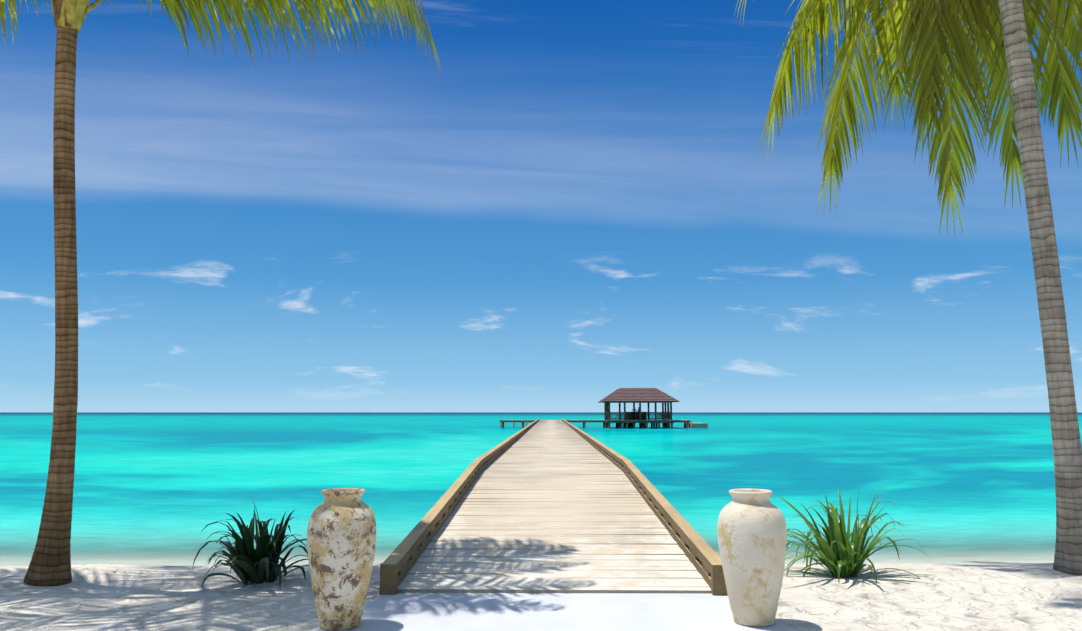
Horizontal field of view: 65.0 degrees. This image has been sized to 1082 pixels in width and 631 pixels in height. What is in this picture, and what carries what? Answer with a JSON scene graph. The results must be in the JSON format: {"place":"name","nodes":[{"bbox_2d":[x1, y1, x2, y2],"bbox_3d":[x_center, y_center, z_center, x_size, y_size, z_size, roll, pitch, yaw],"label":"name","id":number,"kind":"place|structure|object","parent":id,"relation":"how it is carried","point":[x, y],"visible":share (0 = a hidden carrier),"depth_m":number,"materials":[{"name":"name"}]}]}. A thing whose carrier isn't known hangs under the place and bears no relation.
{"place":"outdoors","nodes":[
{"label":"outdoors","id":0,"kind":"place"},
{"bbox_2d":[0,412,1081,565],"bbox_3d":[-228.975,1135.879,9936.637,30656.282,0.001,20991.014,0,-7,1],"label":"sea water","id":1,"kind":"structure","parent":0,"point":[160,480],"depth_m":30.02,"materials":[{"name":"teal liquid"}]},
{"bbox_2d":[500,388,707,428],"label":"pavilion","id":2,"kind":"structure","parent":1,"relation":"in","point":[637,395],"depth_m":105.81,"materials":[{"name":"brown wood"}]},
{"bbox_2d":[0,543,1081,630],"bbox_3d":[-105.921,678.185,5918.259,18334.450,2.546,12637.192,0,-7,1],"label":"sand ground","id":3,"kind":"structure","parent":0,"point":[1022,592],"depth_m":7.46,"materials":[{"name":"white sand"}]},
{"bbox_2d":[0,0,440,585],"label":"palm","id":4,"kind":"object","parent":3,"relation":"in","point":[50,564],"depth_m":8.24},
{"bbox_2d":[192,502,308,586],"bbox_3d":[-2.636,2.159,7.998,1.188,0.830,1.502,0,-7,1],"label":"shrub","id":5,"kind":"object","parent":3,"relation":"on","point":[259,564],"visible":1,"depth_m":7.85,"materials":[{"name":"green plant"}]},
{"bbox_2d":[379,418,727,595],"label":"jetty","id":6,"kind":"object","parent":3,"relation":"on","point":[550,506],"visible":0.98,"depth_m":10.00,"materials":[{"name":"brown wood"}]},
{"bbox_2d":[780,485,930,583],"bbox_3d":[2.996,2.147,8.374,1.784,0.940,1.674,0,-7,1],"label":"shrub","id":7,"kind":"object","parent":3,"relation":"on","point":[841,554],"visible":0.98,"depth_m":8.26,"materials":[{"name":"green plant"}]},
{"bbox_2d":[734,0,1081,574],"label":"palm","id":8,"kind":"object","parent":3,"relation":"on","point":[924,23],"depth_m":11.11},
{"bbox_2d":[0,0,1081,411],"label":"sky","id":9,"kind":"structure","parent":0,"point":[580,206],"materials":[{"name":"blue"}]},
{"bbox_2d":[310,593,797,630],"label":"stone path","id":10,"kind":"structure","parent":0,"point":[553,612],"depth_m":6.71,"materials":[{"name":"white stone"}]},
{"bbox_2d":[307,488,375,630],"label":"urn","id":11,"kind":"object","parent":10,"relation":"on","point":[341,537],"visible":1,"depth_m":6.19,"materials":[{"name":"ceramic"}]},
{"bbox_2d":[717,488,786,626],"bbox_3d":[1.615,1.835,6.484,0.514,0.985,0.518,4,-7,-29],"label":"urn","id":12,"kind":"object","parent":10,"relation":"on","point":[752,533],"visible":1,"depth_m":6.30,"materials":[{"name":"ceramic"}]}
]}

